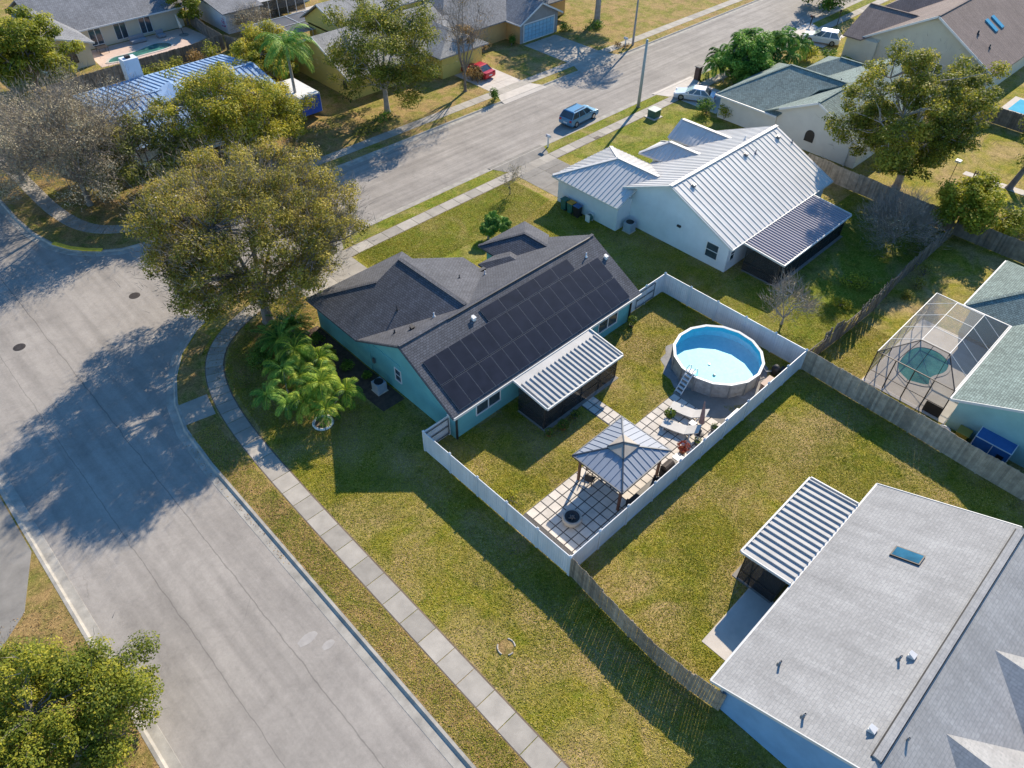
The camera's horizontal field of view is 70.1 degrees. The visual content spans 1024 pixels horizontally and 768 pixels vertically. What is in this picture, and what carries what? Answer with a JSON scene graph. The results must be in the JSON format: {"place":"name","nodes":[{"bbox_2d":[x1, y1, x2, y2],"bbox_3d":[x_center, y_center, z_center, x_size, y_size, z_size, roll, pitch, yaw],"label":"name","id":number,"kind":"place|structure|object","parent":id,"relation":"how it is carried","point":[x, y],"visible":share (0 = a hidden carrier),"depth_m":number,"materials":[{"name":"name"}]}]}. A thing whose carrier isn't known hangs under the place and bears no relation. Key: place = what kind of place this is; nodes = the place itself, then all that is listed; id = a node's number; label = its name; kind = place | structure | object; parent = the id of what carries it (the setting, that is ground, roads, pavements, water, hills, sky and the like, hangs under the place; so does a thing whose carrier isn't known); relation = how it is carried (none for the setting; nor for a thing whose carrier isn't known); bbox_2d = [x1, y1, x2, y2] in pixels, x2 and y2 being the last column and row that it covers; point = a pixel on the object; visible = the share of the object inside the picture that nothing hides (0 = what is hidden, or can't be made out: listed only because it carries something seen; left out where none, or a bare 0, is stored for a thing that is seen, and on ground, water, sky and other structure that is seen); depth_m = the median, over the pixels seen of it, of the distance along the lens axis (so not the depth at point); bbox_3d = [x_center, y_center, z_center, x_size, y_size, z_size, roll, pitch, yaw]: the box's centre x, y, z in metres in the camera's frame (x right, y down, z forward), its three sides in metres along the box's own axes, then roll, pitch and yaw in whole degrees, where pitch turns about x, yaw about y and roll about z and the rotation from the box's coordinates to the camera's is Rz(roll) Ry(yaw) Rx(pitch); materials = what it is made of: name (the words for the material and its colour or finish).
{"place":"outdoors","nodes":[
{"label":"outdoors","id":0,"kind":"place"},
{"bbox_2d":[0,498,30,649],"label":"driveway","id":1,"kind":"structure","parent":0,"point":[15,554],"depth_m":39.94,"materials":[{"name":"concrete"}]},
{"bbox_2d":[0,495,159,767],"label":"lawn","id":2,"kind":"structure","parent":0,"point":[41,590],"depth_m":37.80,"materials":[{"name":"plant"}]},
{"bbox_2d":[0,615,172,767],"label":"leafy tree","id":3,"kind":"object","parent":2,"relation":"on","point":[98,684],"visible":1,"depth_m":30.29,"materials":[{"name":"green plant"}]},
{"bbox_2d":[3,0,184,75],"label":"house wall","id":4,"kind":"structure","parent":0,"point":[90,24],"depth_m":93.12,"materials":[{"name":"beige paint"}]},
{"bbox_2d":[0,170,192,245],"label":"verge grass","id":5,"kind":"structure","parent":0,"point":[37,217],"depth_m":63.98,"materials":[{"name":"plant"}]},
{"bbox_2d":[41,103,388,222],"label":"lawn","id":6,"kind":"structure","parent":0,"point":[336,125],"depth_m":75.15,"materials":[{"name":"plant"}]},
{"bbox_2d":[0,28,165,220],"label":"bare tree","id":7,"kind":"object","parent":6,"relation":"on","point":[44,119],"visible":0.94,"depth_m":60.33,"materials":[{"name":"grey plant"}]},
{"bbox_2d":[75,95,199,201],"bbox_3d":[-33.130,-20.915,65.198,11.515,9.398,12.666,-34,54,-30],"label":"oak tree","id":8,"kind":"object","parent":6,"relation":"on","point":[159,137],"visible":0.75,"depth_m":63.48,"materials":[{"name":"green plant"}]},
{"bbox_2d":[136,45,310,165],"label":"oak tree","id":9,"kind":"object","parent":6,"relation":"on","point":[214,118],"visible":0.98,"depth_m":65.74,"materials":[{"name":"green plant"}]},
{"bbox_2d":[218,79,318,149],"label":"yellow tree","id":10,"kind":"object","parent":6,"relation":"on","point":[304,103],"visible":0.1,"depth_m":72.07,"materials":[{"name":"green plant"}]},
{"bbox_2d":[254,23,319,92],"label":"feather palm","id":11,"kind":"object","parent":6,"relation":"on","point":[279,44],"visible":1,"depth_m":74.60,"materials":[{"name":"green plant"}]},
{"bbox_2d":[277,78,322,115],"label":"box trailer","id":12,"kind":"object","parent":6,"relation":"on","point":[303,89],"visible":0.27,"depth_m":79.13,"materials":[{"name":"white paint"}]},
{"bbox_2d":[261,241,366,296],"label":"driveway","id":13,"kind":"structure","parent":0,"point":[354,266],"depth_m":59.98,"materials":[{"name":"concrete"}]},
{"bbox_2d":[178,331,528,767],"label":"verge grass","id":14,"kind":"structure","parent":0,"point":[190,384],"depth_m":39.90,"materials":[{"name":"plant"}]},
{"bbox_2d":[179,394,215,424],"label":"kerb ramp","id":15,"kind":"structure","parent":14,"relation":"on","point":[196,409],"depth_m":48.79,"materials":[{"name":"concrete"}]},
{"bbox_2d":[0,0,741,233],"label":"sidewalk","id":16,"kind":"structure","parent":0,"point":[46,199],"depth_m":78.80,"materials":[{"name":"concrete"}]},
{"bbox_2d":[0,0,754,249],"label":"lawn","id":17,"kind":"structure","parent":0,"point":[522,61],"depth_m":90.52,"materials":[{"name":"green plant"}]},
{"bbox_2d":[0,77,80,182],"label":"bare tree","id":18,"kind":"object","parent":17,"relation":"on","point":[24,144],"visible":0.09,"depth_m":66.23,"materials":[{"name":"grey plant"}]},
{"bbox_2d":[0,4,85,91],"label":"leafy tree","id":19,"kind":"object","parent":17,"relation":"on","point":[35,33],"visible":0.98,"depth_m":79.83,"materials":[{"name":"green plant"}]},
{"bbox_2d":[46,34,224,98],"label":"wood fence","id":20,"kind":"object","parent":17,"relation":"on","point":[180,52],"visible":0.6,"depth_m":87.52,"materials":[{"name":"wood"}]},
{"bbox_2d":[91,27,206,67],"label":"pool deck","id":21,"kind":"structure","parent":17,"relation":"on","point":[177,40],"depth_m":94.60,"materials":[{"name":"concrete"}]},
{"bbox_2d":[105,42,173,63],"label":"swimming pool","id":22,"kind":"structure","parent":21,"relation":"in","point":[151,48],"depth_m":93.15,"materials":[{"name":"green liquid"}]},
{"bbox_2d":[73,54,288,169],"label":"blue metal roof house","id":23,"kind":"structure","parent":17,"relation":"on","point":[130,64],"depth_m":78.22,"materials":[{"name":"white paint"}]},
{"bbox_2d":[161,0,202,24],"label":"leafy tree","id":24,"kind":"object","parent":17,"relation":"on","point":[188,5],"visible":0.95,"depth_m":96.87,"materials":[{"name":"green plant"}]},
{"bbox_2d":[189,15,220,42],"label":"wood fence","id":25,"kind":"object","parent":17,"relation":"on","point":[203,29],"visible":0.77,"depth_m":96.16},
{"bbox_2d":[185,0,309,33],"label":"white lanai house","id":26,"kind":"structure","parent":17,"relation":"on","point":[215,12],"depth_m":98.48,"materials":[{"name":"paint"}]},
{"bbox_2d":[223,0,273,38],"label":"bare shrub","id":27,"kind":"object","parent":17,"relation":"on","point":[256,18],"visible":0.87,"depth_m":96.01,"materials":[{"name":"grey plant"}]},
{"bbox_2d":[228,33,299,81],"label":"yellow tree","id":28,"kind":"object","parent":17,"relation":"on","point":[251,55],"visible":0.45,"depth_m":81.26,"materials":[{"name":"green plant"}]},
{"bbox_2d":[229,19,299,78],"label":"yellow tree","id":29,"kind":"object","parent":17,"relation":"on","point":[256,31],"visible":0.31,"depth_m":84.48,"materials":[{"name":"green plant"}]},
{"bbox_2d":[248,10,314,35],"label":"screen enclosure","id":30,"kind":"object","parent":17,"relation":"on","point":[287,22],"visible":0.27,"depth_m":93.37,"materials":[{"name":"metal"}]},
{"bbox_2d":[315,0,442,113],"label":"oak tree","id":31,"kind":"object","parent":17,"relation":"on","point":[369,18],"visible":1,"depth_m":74.69,"materials":[{"name":"green plant"}]},
{"bbox_2d":[293,0,488,99],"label":"yellow house","id":32,"kind":"structure","parent":17,"relation":"on","point":[445,56],"depth_m":87.40,"materials":[{"name":"paint"}]},
{"bbox_2d":[425,0,496,91],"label":"bare tree","id":33,"kind":"object","parent":17,"relation":"on","point":[463,63],"visible":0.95,"depth_m":80.75,"materials":[{"name":"grey plant"}]},
{"bbox_2d":[419,0,564,45],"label":"gabled garage house","id":34,"kind":"structure","parent":17,"relation":"on","point":[524,21],"depth_m":95.83,"materials":[{"name":"paint"}]},
{"bbox_2d":[524,16,553,41],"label":"garage door","id":35,"kind":"structure","parent":34,"relation":"in","point":[546,30],"depth_m":97.38,"materials":[{"name":"blue paint"}]},
{"bbox_2d":[0,0,855,767],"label":"road","id":36,"kind":"structure","parent":0,"point":[140,522],"depth_m":44.22,"materials":[{"name":"asphalt"}]},
{"bbox_2d":[0,465,182,767],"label":"kerb","id":37,"kind":"structure","parent":36,"relation":"on","point":[160,748],"depth_m":39.31,"materials":[{"name":"concrete"}]},
{"bbox_2d":[0,0,763,255],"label":"kerb","id":38,"kind":"structure","parent":36,"relation":"on","point":[20,226],"depth_m":75.47,"materials":[{"name":"concrete"}]},
{"bbox_2d":[166,0,861,767],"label":"kerb","id":39,"kind":"structure","parent":36,"relation":"on","point":[410,704],"depth_m":40.87,"materials":[{"name":"concrete"}]},
{"bbox_2d":[0,152,526,767],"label":"fallen leaves","id":40,"kind":"object","parent":39,"relation":"on","point":[250,478],"visible":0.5,"depth_m":42.49,"materials":[{"name":"brown plant"}]},
{"bbox_2d":[559,103,598,127],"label":"parked suv","id":41,"kind":"object","parent":36,"relation":"on","point":[575,115],"visible":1,"depth_m":79.24,"materials":[{"name":"blue paint"}]},
{"bbox_2d":[362,181,549,263],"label":"front lawn grass","id":42,"kind":"structure","parent":0,"point":[471,252],"depth_m":64.73,"materials":[{"name":"plant"}]},
{"bbox_2d":[478,210,511,238],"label":"tree","id":43,"kind":"object","parent":42,"relation":"on","point":[492,224],"visible":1,"depth_m":62.87,"materials":[{"name":"plant"}]},
{"bbox_2d":[455,68,546,103],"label":"driveway","id":44,"kind":"structure","parent":0,"point":[499,79],"depth_m":87.06,"materials":[{"name":"concrete"}]},
{"bbox_2d":[487,145,570,196],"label":"driveway","id":45,"kind":"structure","parent":0,"point":[541,177],"depth_m":72.78,"materials":[{"name":"concrete"}]},
{"bbox_2d":[206,0,888,767],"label":"sidewalk","id":46,"kind":"structure","parent":0,"point":[506,720],"depth_m":42.48,"materials":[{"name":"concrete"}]},
{"bbox_2d":[524,35,622,72],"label":"driveway","id":47,"kind":"structure","parent":0,"point":[566,50],"depth_m":94.89,"materials":[{"name":"concrete"}]},
{"bbox_2d":[177,0,1023,767],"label":"lawn","id":48,"kind":"structure","parent":0,"point":[963,270],"depth_m":44.64,"materials":[{"name":"green plant"}]},
{"bbox_2d":[109,113,389,339],"bbox_3d":[-18.269,-11.107,51.486,18.004,14.766,19.218,-14,47,-15],"label":"oak tree","id":49,"kind":"object","parent":48,"relation":"on","point":[191,246],"visible":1,"depth_m":47.89,"materials":[{"name":"green plant"}]},
{"bbox_2d":[231,296,339,388],"bbox_3d":[-16.881,-2.505,53.194,8.168,0.050,11.116,-22,49,-22],"label":"leafy bed","id":50,"kind":"object","parent":48,"relation":"on","point":[280,309],"visible":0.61,"depth_m":52.87,"materials":[{"name":"plant"}]},
{"bbox_2d":[245,344,272,372],"bbox_3d":[-17.880,-1.954,51.590,2.006,1.469,2.355,6,45,5],"label":"round bush","id":51,"kind":"object","parent":50,"relation":"on","point":[257,357],"visible":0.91,"depth_m":51.42,"materials":[{"name":"green plant"}]},
{"bbox_2d":[250,313,300,361],"bbox_3d":[-16.608,-3.382,52.091,3.757,2.764,3.692,-34,54,-30],"label":"sago palm","id":52,"kind":"object","parent":50,"relation":"on","point":[270,340],"visible":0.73,"depth_m":51.74,"materials":[{"name":"green plant"}]},
{"bbox_2d":[264,303,314,335],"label":"sago palm","id":53,"kind":"object","parent":50,"relation":"on","point":[292,320],"visible":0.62,"depth_m":53.35,"materials":[{"name":"green plant"}]},
{"bbox_2d":[261,330,337,391],"bbox_3d":[-14.670,-1.388,49.603,4.628,3.488,4.747,27,50,24],"label":"areca palm","id":54,"kind":"object","parent":50,"relation":"on","point":[298,348],"visible":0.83,"depth_m":48.98,"materials":[{"name":"green plant"}]},
{"bbox_2d":[250,358,321,419],"bbox_3d":[-14.971,0.510,48.064,4.711,2.940,4.696,-34,54,-30],"label":"areca palm","id":55,"kind":"object","parent":48,"relation":"on","point":[288,366],"visible":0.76,"depth_m":47.16,"materials":[{"name":"green plant"}]},
{"bbox_2d":[285,360,365,427],"bbox_3d":[-12.395,0.699,47.458,4.613,3.592,4.833,-34,54,-30],"label":"areca palm","id":56,"kind":"object","parent":48,"relation":"on","point":[321,380],"visible":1,"depth_m":46.70,"materials":[{"name":"green plant"}]},
{"bbox_2d":[304,325,404,411],"bbox_3d":[-11.758,-1.194,51.961,2.100,0.050,10.600,-34,54,-30],"label":"planting bed","id":57,"kind":"object","parent":48,"relation":"on","point":[389,398],"visible":0.53,"depth_m":51.41,"materials":[{"name":"soil"}]},
{"bbox_2d":[306,221,641,439],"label":"solar panel house","id":58,"kind":"structure","parent":48,"relation":"on","point":[463,343],"depth_m":50.38,"materials":[{"name":"teal paint"}]},
{"bbox_2d":[205,2,871,767],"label":"edging strip","id":59,"kind":"object","parent":48,"relation":"on","point":[329,546],"visible":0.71,"depth_m":41.40,"materials":[{"name":"soil"}]},
{"bbox_2d":[512,329,623,431],"bbox_3d":[3.841,-0.323,49.476,7.580,2.694,3.180,-34,54,-30],"label":"patio cover","id":60,"kind":"object","parent":48,"relation":"on","point":[564,381],"visible":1,"depth_m":48.59,"materials":[{"name":"metal"}]},
{"bbox_2d":[422,272,808,575],"bbox_3d":[7.596,0.873,48.823,24.530,1.950,12.690,-34,54,-30],"label":"white vinyl fence","id":61,"kind":"object","parent":48,"relation":"on","point":[778,345],"visible":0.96,"depth_m":46.05,"materials":[{"name":"plastic"}]},
{"bbox_2d":[523,393,720,554],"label":"paving stones","id":62,"kind":"object","parent":48,"relation":"on","point":[585,532],"visible":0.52,"depth_m":44.30,"materials":[{"name":"concrete"}]},
{"bbox_2d":[562,509,581,527],"bbox_3d":[3.501,7.873,42.653,1.200,0.480,1.200,-34,54,-30],"label":"fire pit","id":63,"kind":"object","parent":62,"relation":"on","point":[571,518],"visible":1,"depth_m":42.48,"materials":[{"name":"stone"}]},
{"bbox_2d":[572,416,671,510],"bbox_3d":[6.557,4.582,43.986,4.663,3.374,3.921,-34,54,-30],"label":"gazebo","id":64,"kind":"object","parent":62,"relation":"on","point":[621,455],"visible":1,"depth_m":42.98,"materials":[{"name":"metal"}]},
{"bbox_2d":[661,417,701,438],"bbox_3d":[11.007,2.799,47.640,2.438,0.900,0.825,20,48,18],"label":"sun lounger","id":65,"kind":"object","parent":62,"relation":"on","point":[674,426],"visible":1,"depth_m":47.70,"materials":[{"name":"fabric"}]},
{"bbox_2d":[670,401,709,421],"bbox_3d":[11.808,1.771,48.698,2.438,0.900,0.825,23,49,21],"label":"sun lounger","id":66,"kind":"object","parent":62,"relation":"on","point":[683,410],"visible":0.83,"depth_m":48.79,"materials":[{"name":"fabric"}]},
{"bbox_2d":[569,558,726,710],"bbox_3d":[6.420,12.619,37.007,0.512,1.791,9.982,-33,54,-29],"label":"wood fence","id":67,"kind":"object","parent":48,"relation":"on","point":[592,589],"visible":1,"depth_m":36.61,"materials":[{"name":"wood"}]},
{"bbox_2d":[552,118,832,271],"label":"metal roof house","id":68,"kind":"structure","parent":48,"relation":"on","point":[711,197],"depth_m":63.78,"materials":[{"name":"white paint"}]},
{"bbox_2d":[673,384,746,423],"bbox_3d":[13.905,0.925,50.281,3.400,0.038,4.800,-34,54,-30],"label":"concrete apron","id":69,"kind":"object","parent":48,"relation":"on","point":[719,412],"visible":0.74,"depth_m":49.89,"materials":[{"name":"concrete"}]},
{"bbox_2d":[660,344,767,399],"bbox_3d":[14.529,-1.184,52.447,7.553,0.050,7.607,-34,54,-30],"label":"pool pad","id":70,"kind":"object","parent":48,"relation":"on","point":[666,361],"visible":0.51,"depth_m":51.82,"materials":[{"name":"concrete"}]},
{"bbox_2d":[670,324,764,398],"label":"round pool","id":71,"kind":"structure","parent":70,"relation":"on","point":[728,362],"depth_m":52.31,"materials":[{"name":"blue metal"}]},
{"bbox_2d":[702,588,773,660],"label":"patio slab","id":72,"kind":"structure","parent":48,"relation":"on","point":[727,634],"depth_m":38.35,"materials":[{"name":"concrete"}]},
{"bbox_2d":[702,27,786,82],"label":"areca palm","id":73,"kind":"object","parent":48,"relation":"on","point":[722,52],"visible":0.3,"depth_m":86.52,"materials":[{"name":"green plant"}]},
{"bbox_2d":[715,28,774,78],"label":"leafy tree","id":74,"kind":"object","parent":48,"relation":"on","point":[758,49],"visible":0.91,"depth_m":83.61,"materials":[{"name":"green plant"}]},
{"bbox_2d":[770,26,813,64],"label":"areca palm","id":75,"kind":"object","parent":48,"relation":"on","point":[784,38],"visible":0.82,"depth_m":87.73,"materials":[{"name":"green plant"}]},
{"bbox_2d":[732,477,858,603],"bbox_3d":[15.718,8.618,40.598,7.280,2.755,2.948,-34,54,-30],"label":"patio cover","id":76,"kind":"object","parent":48,"relation":"on","point":[782,547],"visible":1,"depth_m":39.50,"materials":[{"name":"metal"}]},
{"bbox_2d":[715,56,933,168],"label":"green roof house","id":77,"kind":"structure","parent":48,"relation":"on","point":[792,101],"depth_m":77.04,"materials":[{"name":"white paint"}]},
{"bbox_2d":[709,483,1023,767],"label":"grey roof house","id":78,"kind":"structure","parent":48,"relation":"on","point":[887,631],"depth_m":33.20,"materials":[{"name":"blue paint"}]},
{"bbox_2d":[807,153,954,231],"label":"wood fence","id":79,"kind":"object","parent":48,"relation":"on","point":[839,177],"visible":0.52,"depth_m":69.52,"materials":[{"name":"wood"}]},
{"bbox_2d":[809,220,958,354],"bbox_3d":[30.216,-7.771,58.089,25.552,1.850,0.617,-33,54,-30],"label":"wood fence","id":80,"kind":"object","parent":48,"relation":"on","point":[837,333],"visible":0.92,"depth_m":56.63,"materials":[{"name":"wood"}]},
{"bbox_2d":[801,350,1023,500],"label":"wood fence","id":81,"kind":"object","parent":48,"relation":"on","point":[865,395],"visible":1,"depth_m":47.36,"materials":[{"name":"wood"}]},
{"bbox_2d":[821,33,1020,188],"bbox_3d":[35.900,-24.726,66.182,15.533,14.973,15.106,-8,45,-9],"label":"eucalyptus tree","id":82,"kind":"object","parent":48,"relation":"on","point":[951,112],"visible":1,"depth_m":63.04,"materials":[{"name":"green plant"}]},
{"bbox_2d":[861,319,989,423],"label":"pool deck","id":83,"kind":"structure","parent":48,"relation":"on","point":[939,394],"depth_m":52.40,"materials":[{"name":"concrete"}]},
{"bbox_2d":[895,345,950,386],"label":"swimming pool","id":84,"kind":"structure","parent":83,"relation":"in","point":[932,363],"depth_m":52.83,"materials":[{"name":"green liquid"}]},
{"bbox_2d":[864,293,1009,417],"bbox_3d":[30.291,-2.662,51.576,9.578,3.728,5.320,-34,54,-30],"label":"pool enclosure","id":85,"kind":"object","parent":83,"relation":"on","point":[932,408],"visible":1,"depth_m":49.71,"materials":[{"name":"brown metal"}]},
{"bbox_2d":[937,63,1004,106],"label":"leafy tree","id":86,"kind":"object","parent":48,"relation":"on","point":[981,70],"visible":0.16,"depth_m":80.92,"materials":[{"name":"green plant"}]},
{"bbox_2d":[929,170,1023,236],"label":"leafy tree","id":87,"kind":"object","parent":48,"relation":"on","point":[964,198],"visible":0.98,"depth_m":62.71,"materials":[{"name":"green plant"}]},
{"bbox_2d":[945,260,1023,467],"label":"seafoam house","id":88,"kind":"structure","parent":48,"relation":"on","point":[988,393],"depth_m":48.40,"materials":[{"name":"paint"}]},
{"bbox_2d":[953,221,1023,263],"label":"wood fence","id":89,"kind":"object","parent":48,"relation":"on","point":[1006,247],"visible":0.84,"depth_m":62.80,"materials":[{"name":"wood"}]},
{"bbox_2d":[959,107,1023,138],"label":"wood fence","id":90,"kind":"object","parent":48,"relation":"on","point":[1006,118],"visible":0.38,"depth_m":80.10,"materials":[{"name":"wood"}]},
{"bbox_2d":[970,426,1018,463],"bbox_3d":[30.792,3.854,46.592,1.504,1.465,2.220,-34,54,-30],"label":"garden shelter","id":91,"kind":"object","parent":48,"relation":"on","point":[991,443],"visible":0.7,"depth_m":46.12,"materials":[{"name":"blue"}]},
{"bbox_2d":[342,0,875,248],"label":"verge grass","id":92,"kind":"structure","parent":0,"point":[391,221],"depth_m":72.24,"materials":[{"name":"plant"}]},
{"bbox_2d":[570,103,740,163],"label":"front lawn grass","id":93,"kind":"structure","parent":0,"point":[636,137],"depth_m":78.81,"materials":[{"name":"plant"}]},
{"bbox_2d":[652,77,720,113],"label":"driveway","id":94,"kind":"structure","parent":0,"point":[669,92],"depth_m":86.40,"materials":[{"name":"concrete"}]},
{"bbox_2d":[673,85,716,102],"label":"parked sedan","id":95,"kind":"object","parent":94,"relation":"on","point":[694,92],"visible":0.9,"depth_m":83.94,"materials":[{"name":"silver metal"}]},
{"bbox_2d":[789,23,844,47],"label":"driveway","id":96,"kind":"structure","parent":0,"point":[805,29],"depth_m":101.58,"materials":[{"name":"concrete"}]},
{"bbox_2d":[803,27,841,46],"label":"parked suv","id":97,"kind":"object","parent":96,"relation":"on","point":[831,37],"visible":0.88,"depth_m":97.16,"materials":[{"name":"white paint"}]},
{"bbox_2d":[709,193,947,349],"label":"back yard grass","id":98,"kind":"structure","parent":0,"point":[845,254],"depth_m":60.42,"materials":[{"name":"plant"}]},
{"bbox_2d":[759,254,824,326],"bbox_3d":[21.145,-6.611,54.299,5.073,5.477,4.792,6,45,5],"label":"bare tree","id":99,"kind":"object","parent":98,"relation":"on","point":[788,282],"visible":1,"depth_m":54.33,"materials":[{"name":"grey plant"}]},
{"bbox_2d":[741,194,851,287],"bbox_3d":[24.114,-12.285,62.031,11.130,2.635,3.927,-34,54,-30],"label":"patio cover","id":100,"kind":"object","parent":98,"relation":"on","point":[806,232],"visible":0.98,"depth_m":60.68,"materials":[{"name":"metal"}]},
{"bbox_2d":[836,272,875,289],"bbox_3d":[28.203,-8.429,59.431,3.156,0.922,2.340,-7,45,-8],"label":"shrub","id":101,"kind":"object","parent":98,"relation":"on","point":[859,280],"visible":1,"depth_m":59.43,"materials":[{"name":"green plant"}]},
{"bbox_2d":[845,177,949,257],"bbox_3d":[33.400,-13.791,62.419,9.535,6.543,9.400,-34,54,-30],"label":"bare shrub","id":102,"kind":"object","parent":98,"relation":"on","point":[895,208],"visible":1,"depth_m":62.02,"materials":[{"name":"grey plant"}]},
{"bbox_2d":[841,0,1023,93],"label":"brown roof house","id":103,"kind":"structure","parent":0,"point":[988,31],"depth_m":89.44,"materials":[{"name":"paint"}]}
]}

